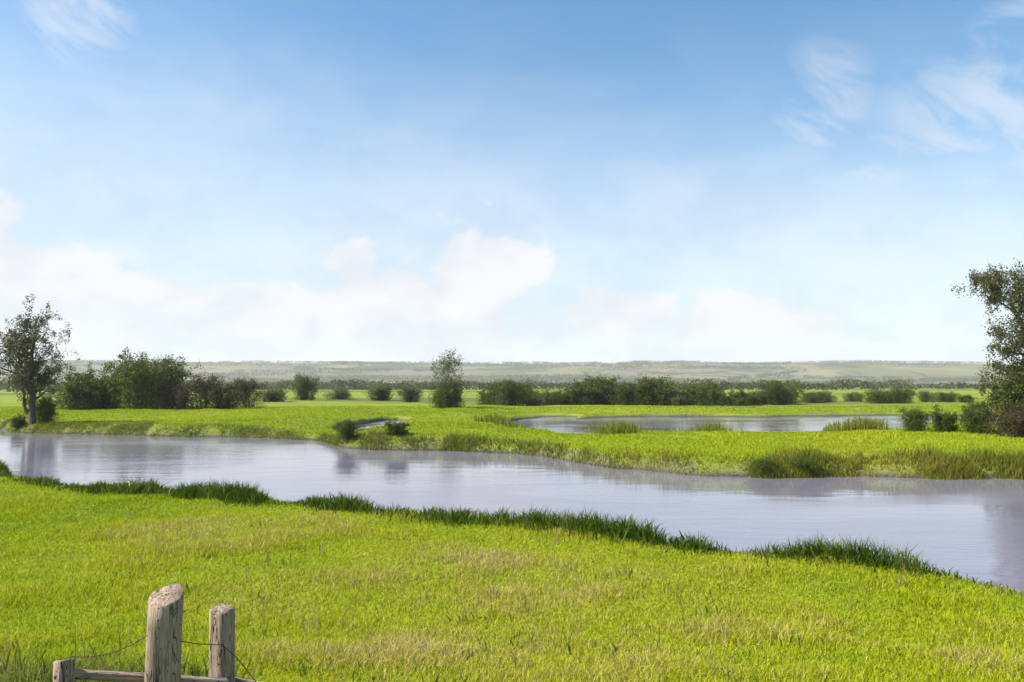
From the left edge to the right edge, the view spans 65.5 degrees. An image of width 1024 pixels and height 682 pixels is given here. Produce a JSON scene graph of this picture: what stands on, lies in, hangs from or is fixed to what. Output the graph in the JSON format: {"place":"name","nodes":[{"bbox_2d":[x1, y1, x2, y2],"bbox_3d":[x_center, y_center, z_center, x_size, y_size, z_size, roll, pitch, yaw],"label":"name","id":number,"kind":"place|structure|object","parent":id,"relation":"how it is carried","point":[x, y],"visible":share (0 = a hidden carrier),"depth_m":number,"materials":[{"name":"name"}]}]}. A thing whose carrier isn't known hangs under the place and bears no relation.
{"place":"outdoors","nodes":[
{"label":"outdoors","id":0,"kind":"place"},
{"bbox_2d":[0,629,258,681],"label":"rough grass","id":1,"kind":"structure","parent":0,"point":[34,675],"depth_m":6.45,"materials":[{"name":"green plant"}]},
{"bbox_2d":[0,415,1023,594],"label":"water","id":2,"kind":"structure","parent":0,"point":[973,528],"depth_m":28.43,"materials":[{"name":"grey liquid"}]},
{"bbox_2d":[0,385,1023,681],"bbox_3d":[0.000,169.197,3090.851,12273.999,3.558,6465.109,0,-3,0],"label":"ground","id":3,"kind":"structure","parent":0,"point":[356,401],"depth_m":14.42,"materials":[{"name":"green plant"}]},
{"bbox_2d":[7,412,27,427],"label":"bank shrub","id":4,"kind":"object","parent":3,"relation":"on","point":[18,421],"visible":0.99,"depth_m":60.51,"materials":[{"name":"green plant"}]},
{"bbox_2d":[0,294,81,424],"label":"alder tree","id":5,"kind":"object","parent":3,"relation":"on","point":[30,367],"visible":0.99,"depth_m":61.16,"materials":[{"name":"green plant"}]},
{"bbox_2d":[26,395,66,422],"bbox_3d":[-36.233,5.285,61.787,2.984,2.302,2.542,1,-3,-22],"label":"bank shrub","id":6,"kind":"object","parent":3,"relation":"on","point":[45,411],"visible":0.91,"depth_m":61.59,"materials":[{"name":"green plant"}]},
{"bbox_2d":[42,367,103,409],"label":"green bush","id":7,"kind":"object","parent":3,"relation":"on","point":[77,394],"visible":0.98,"depth_m":91.16,"materials":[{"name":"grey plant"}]},
{"bbox_2d":[59,361,129,408],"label":"green bush","id":8,"kind":"object","parent":3,"relation":"on","point":[103,395],"visible":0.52,"depth_m":93.52,"materials":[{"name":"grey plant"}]},
{"bbox_2d":[102,346,171,408],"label":"green bush","id":9,"kind":"object","parent":3,"relation":"on","point":[132,377],"visible":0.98,"depth_m":92.02,"materials":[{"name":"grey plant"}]},
{"bbox_2d":[53,583,260,681],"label":"wooden fence","id":10,"kind":"object","parent":3,"relation":"on","point":[163,636],"visible":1,"depth_m":4.93,"materials":[{"name":"grey wood"}]},
{"bbox_2d":[131,353,203,407],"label":"green bush","id":11,"kind":"object","parent":3,"relation":"on","point":[174,372],"visible":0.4,"depth_m":96.13,"materials":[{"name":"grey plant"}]},
{"bbox_2d":[154,381,193,409],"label":"brown thicket","id":12,"kind":"object","parent":3,"relation":"on","point":[176,399],"visible":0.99,"depth_m":91.08,"materials":[{"name":"grey plant"}]},
{"bbox_2d":[177,369,224,408],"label":"brown thicket","id":13,"kind":"object","parent":3,"relation":"on","point":[203,391],"visible":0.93,"depth_m":93.38,"materials":[{"name":"grey plant"}]},
{"bbox_2d":[208,380,245,408],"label":"brown thicket","id":14,"kind":"object","parent":3,"relation":"on","point":[221,396],"visible":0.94,"depth_m":94.29,"materials":[{"name":"grey plant"}]},
{"bbox_2d":[228,374,270,407],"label":"brown thicket","id":15,"kind":"object","parent":3,"relation":"on","point":[248,390],"visible":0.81,"depth_m":97.39,"materials":[{"name":"grey plant"}]},
{"bbox_2d":[259,386,287,401],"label":"pale bush","id":16,"kind":"object","parent":3,"relation":"on","point":[276,395],"visible":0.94,"depth_m":126.86,"materials":[{"name":"green plant"}]},
{"bbox_2d":[288,371,321,399],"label":"pale bush","id":17,"kind":"object","parent":3,"relation":"on","point":[304,387],"visible":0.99,"depth_m":140.06,"materials":[{"name":"green plant"}]},
{"bbox_2d":[318,387,353,399],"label":"pale bush","id":18,"kind":"object","parent":3,"relation":"on","point":[342,393],"visible":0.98,"depth_m":148.78,"materials":[{"name":"green plant"}]},
{"bbox_2d":[0,416,673,471],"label":"bank grass","id":19,"kind":"structure","parent":3,"relation":"on","point":[375,443],"depth_m":46.70,"materials":[{"name":"green plant"}]},
{"bbox_2d":[329,419,368,439],"bbox_3d":[-9.604,5.126,46.536,2.088,1.260,2.451,2,-4,-37],"label":"bank shrub","id":20,"kind":"object","parent":3,"relation":"on","point":[344,431],"visible":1,"depth_m":46.28,"materials":[{"name":"green plant"}]},
{"bbox_2d":[362,382,395,400],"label":"pale bush","id":21,"kind":"object","parent":3,"relation":"on","point":[379,392],"visible":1,"depth_m":138.71,"materials":[{"name":"green plant"}]},
{"bbox_2d":[382,417,410,433],"bbox_3d":[-6.649,4.938,45.681,1.776,1.140,1.706,-1,-3,15],"label":"bank shrub","id":22,"kind":"object","parent":3,"relation":"on","point":[395,428],"visible":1,"depth_m":45.42,"materials":[{"name":"green plant"}]},
{"bbox_2d":[393,385,426,401],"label":"pale bush","id":23,"kind":"object","parent":3,"relation":"on","point":[410,394],"visible":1,"depth_m":130.02,"materials":[{"name":"green plant"}]},
{"bbox_2d":[424,378,466,407],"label":"green bush","id":24,"kind":"object","parent":3,"relation":"on","point":[453,397],"visible":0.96,"depth_m":96.27,"materials":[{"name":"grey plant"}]},
{"bbox_2d":[428,347,464,401],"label":"tree","id":25,"kind":"object","parent":3,"relation":"on","point":[448,363],"visible":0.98,"depth_m":96.52,"materials":[{"name":"green plant"}]},
{"bbox_2d":[475,386,493,404],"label":"hedge bush","id":26,"kind":"object","parent":3,"relation":"on","point":[483,394],"visible":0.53,"depth_m":113.06,"materials":[{"name":"green plant"}]},
{"bbox_2d":[478,379,517,404],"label":"hedge bush","id":27,"kind":"object","parent":3,"relation":"on","point":[494,391],"visible":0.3,"depth_m":110.23,"materials":[{"name":"green plant"}]},
{"bbox_2d":[0,359,1016,391],"bbox_3d":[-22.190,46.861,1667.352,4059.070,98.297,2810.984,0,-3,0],"label":"woods","id":28,"kind":"object","parent":3,"relation":"on","point":[330,383],"visible":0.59,"depth_m":1856.06,"materials":[{"name":"green plant"}]},
{"bbox_2d":[487,377,533,405],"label":"hedge bush","id":29,"kind":"object","parent":3,"relation":"on","point":[507,391],"visible":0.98,"depth_m":107.64,"materials":[{"name":"green plant"}]},
{"bbox_2d":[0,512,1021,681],"bbox_3d":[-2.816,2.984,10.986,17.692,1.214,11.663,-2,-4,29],"label":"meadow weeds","id":30,"kind":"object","parent":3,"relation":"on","point":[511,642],"visible":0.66,"depth_m":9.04,"materials":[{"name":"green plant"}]},
{"bbox_2d":[0,458,1022,596],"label":"bank vegetation","id":31,"kind":"object","parent":3,"relation":"on","point":[628,528],"visible":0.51,"depth_m":15.93,"materials":[{"name":"green plant"}]},
{"bbox_2d":[0,404,1023,464],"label":"meadow grass","id":32,"kind":"structure","parent":3,"relation":"on","point":[747,443],"depth_m":54.13,"materials":[{"name":"green plant"}]},
{"bbox_2d":[514,383,550,403],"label":"hedge bush","id":33,"kind":"object","parent":3,"relation":"on","point":[535,392],"visible":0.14,"depth_m":116.64,"materials":[{"name":"green plant"}]},
{"bbox_2d":[524,393,542,405],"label":"hedge bush","id":34,"kind":"object","parent":3,"relation":"on","point":[536,398],"visible":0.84,"depth_m":109.96,"materials":[{"name":"green plant"}]},
{"bbox_2d":[539,390,565,404],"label":"hedge bush","id":35,"kind":"object","parent":3,"relation":"on","point":[549,398],"visible":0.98,"depth_m":110.96,"materials":[{"name":"green plant"}]},
{"bbox_2d":[554,387,578,404],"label":"hedge bush","id":36,"kind":"object","parent":3,"relation":"on","point":[567,400],"visible":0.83,"depth_m":112.06,"materials":[{"name":"green plant"}]},
{"bbox_2d":[563,377,603,404],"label":"hedge bush","id":37,"kind":"object","parent":3,"relation":"on","point":[585,395],"visible":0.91,"depth_m":111.80,"materials":[{"name":"green plant"}]},
{"bbox_2d":[570,372,626,404],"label":"hedge bush","id":38,"kind":"object","parent":3,"relation":"on","point":[603,383],"visible":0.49,"depth_m":114.00,"materials":[{"name":"green plant"}]},
{"bbox_2d":[364,413,892,433],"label":"reeds","id":39,"kind":"object","parent":3,"relation":"on","point":[852,425],"visible":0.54,"depth_m":56.66,"materials":[{"name":"green plant"}]},
{"bbox_2d":[604,380,656,404],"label":"hedge bush","id":40,"kind":"object","parent":3,"relation":"on","point":[622,391],"visible":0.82,"depth_m":110.50,"materials":[{"name":"green plant"}]},
{"bbox_2d":[622,372,684,405],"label":"hedge bush","id":41,"kind":"object","parent":3,"relation":"on","point":[662,390],"visible":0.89,"depth_m":109.36,"materials":[{"name":"green plant"}]},
{"bbox_2d":[666,393,685,405],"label":"hedge bush","id":42,"kind":"object","parent":3,"relation":"on","point":[674,400],"visible":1,"depth_m":107.30,"materials":[{"name":"green plant"}]},
{"bbox_2d":[670,384,705,404],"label":"hedge bush","id":43,"kind":"object","parent":3,"relation":"on","point":[685,394],"visible":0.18,"depth_m":112.25,"materials":[{"name":"green plant"}]},
{"bbox_2d":[683,378,728,405],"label":"hedge bush","id":44,"kind":"object","parent":3,"relation":"on","point":[694,391],"visible":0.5,"depth_m":109.44,"materials":[{"name":"green plant"}]},
{"bbox_2d":[696,385,725,405],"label":"hedge bush","id":45,"kind":"object","parent":3,"relation":"on","point":[712,394],"visible":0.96,"depth_m":107.59,"materials":[{"name":"green plant"}]},
{"bbox_2d":[719,390,736,404],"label":"hedge bush","id":46,"kind":"object","parent":3,"relation":"on","point":[728,398],"visible":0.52,"depth_m":112.17,"materials":[{"name":"green plant"}]},
{"bbox_2d":[727,388,753,405],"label":"hedge bush","id":47,"kind":"object","parent":3,"relation":"on","point":[741,398],"visible":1,"depth_m":107.46,"materials":[{"name":"green plant"}]},
{"bbox_2d":[748,390,760,404],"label":"hedge bush","id":48,"kind":"object","parent":3,"relation":"on","point":[755,399],"visible":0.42,"depth_m":111.15,"materials":[{"name":"green plant"}]},
{"bbox_2d":[495,437,1023,479],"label":"reeds","id":49,"kind":"object","parent":3,"relation":"on","point":[938,465],"visible":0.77,"depth_m":32.02,"materials":[{"name":"green plant"}]},
{"bbox_2d":[747,389,771,404],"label":"hedge bush","id":50,"kind":"object","parent":3,"relation":"on","point":[761,396],"visible":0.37,"depth_m":114.91,"materials":[{"name":"green plant"}]},
{"bbox_2d":[743,455,780,475],"bbox_3d":[9.924,4.939,31.602,1.473,0.879,1.412,-2,-4,31],"label":"bank shrub","id":51,"kind":"object","parent":3,"relation":"on","point":[759,464],"visible":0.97,"depth_m":31.44,"materials":[{"name":"green plant"}]},
{"bbox_2d":[754,378,798,404],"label":"hedge bush","id":52,"kind":"object","parent":3,"relation":"on","point":[774,391],"visible":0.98,"depth_m":113.43,"materials":[{"name":"green plant"}]},
{"bbox_2d":[765,381,808,403],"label":"hedge bush","id":53,"kind":"object","parent":3,"relation":"on","point":[794,395],"visible":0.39,"depth_m":116.79,"materials":[{"name":"green plant"}]},
{"bbox_2d":[786,455,823,474],"bbox_3d":[11.618,4.919,31.738,1.314,0.828,1.190,3,-4,-43],"label":"bank shrub","id":54,"kind":"object","parent":3,"relation":"on","point":[810,463],"visible":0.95,"depth_m":31.52,"materials":[{"name":"green plant"}]},
{"bbox_2d":[799,390,829,402],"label":"hedge bush","id":55,"kind":"object","parent":3,"relation":"on","point":[811,397],"visible":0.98,"depth_m":122.86,"materials":[{"name":"green plant"}]},
{"bbox_2d":[817,391,840,401],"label":"hedge bush","id":56,"kind":"object","parent":3,"relation":"on","point":[828,399],"visible":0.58,"depth_m":129.18,"materials":[{"name":"green plant"}]},
{"bbox_2d":[841,392,865,401],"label":"hedge bush","id":57,"kind":"object","parent":3,"relation":"on","point":[853,398],"visible":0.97,"depth_m":132.79,"materials":[{"name":"green plant"}]},
{"bbox_2d":[859,387,902,403],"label":"hedge bush","id":58,"kind":"object","parent":3,"relation":"on","point":[880,397],"visible":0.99,"depth_m":118.95,"materials":[{"name":"green plant"}]},
{"bbox_2d":[881,386,919,402],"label":"hedge bush","id":59,"kind":"object","parent":3,"relation":"on","point":[905,395],"visible":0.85,"depth_m":119.97,"materials":[{"name":"green plant"}]},
{"bbox_2d":[894,404,933,431],"bbox_3d":[25.147,4.891,49.902,2.210,1.978,2.117,0,-3,0],"label":"shrub","id":60,"kind":"object","parent":3,"relation":"on","point":[911,418],"visible":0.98,"depth_m":49.51,"materials":[{"name":"green plant"}]},
{"bbox_2d":[914,390,937,401],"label":"hedge bush","id":61,"kind":"object","parent":3,"relation":"on","point":[923,396],"visible":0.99,"depth_m":125.23,"materials":[{"name":"green plant"}]},
{"bbox_2d":[924,404,961,431],"bbox_3d":[26.357,4.871,48.785,2.163,2.082,2.077,-1,-3,15],"label":"shrub","id":62,"kind":"object","parent":3,"relation":"on","point":[945,421],"visible":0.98,"depth_m":48.45,"materials":[{"name":"green plant"}]},
{"bbox_2d":[933,392,959,401],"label":"hedge bush","id":63,"kind":"object","parent":3,"relation":"on","point":[945,397],"visible":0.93,"depth_m":127.95,"materials":[{"name":"green plant"}]},
{"bbox_2d":[954,394,979,401],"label":"hedge bush","id":64,"kind":"object","parent":3,"relation":"on","point":[962,398],"visible":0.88,"depth_m":122.54,"materials":[{"name":"green plant"}]},
{"bbox_2d":[955,396,999,433],"bbox_3d":[27.799,4.508,47.658,2.430,2.469,2.974,-2,-4,31],"label":"shrub","id":65,"kind":"object","parent":3,"relation":"on","point":[974,417],"visible":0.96,"depth_m":47.31,"materials":[{"name":"green plant"}]},
{"bbox_2d":[951,258,1023,418],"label":"willow tree","id":66,"kind":"object","parent":3,"relation":"on","point":[990,281],"visible":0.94,"depth_m":47.28,"materials":[{"name":"green plant"}]},
{"bbox_2d":[974,360,1023,430],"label":"shrub","id":67,"kind":"object","parent":3,"relation":"on","point":[1004,396],"visible":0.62,"depth_m":47.56,"materials":[{"name":"green plant"}]},
{"bbox_2d":[983,400,1023,437],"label":"shrub","id":68,"kind":"object","parent":3,"relation":"on","point":[1015,427],"visible":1,"depth_m":44.71,"materials":[{"name":"brown plant"}]},
{"bbox_2d":[0,362,1023,384],"bbox_3d":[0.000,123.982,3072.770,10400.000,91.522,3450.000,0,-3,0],"label":"hills","id":69,"kind":"structure","parent":0,"point":[829,371],"depth_m":2261.52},
{"bbox_2d":[0,0,1023,363],"label":"sky","id":70,"kind":"structure","parent":0,"point":[499,181],"materials":[{"name":"blue"}]}
]}

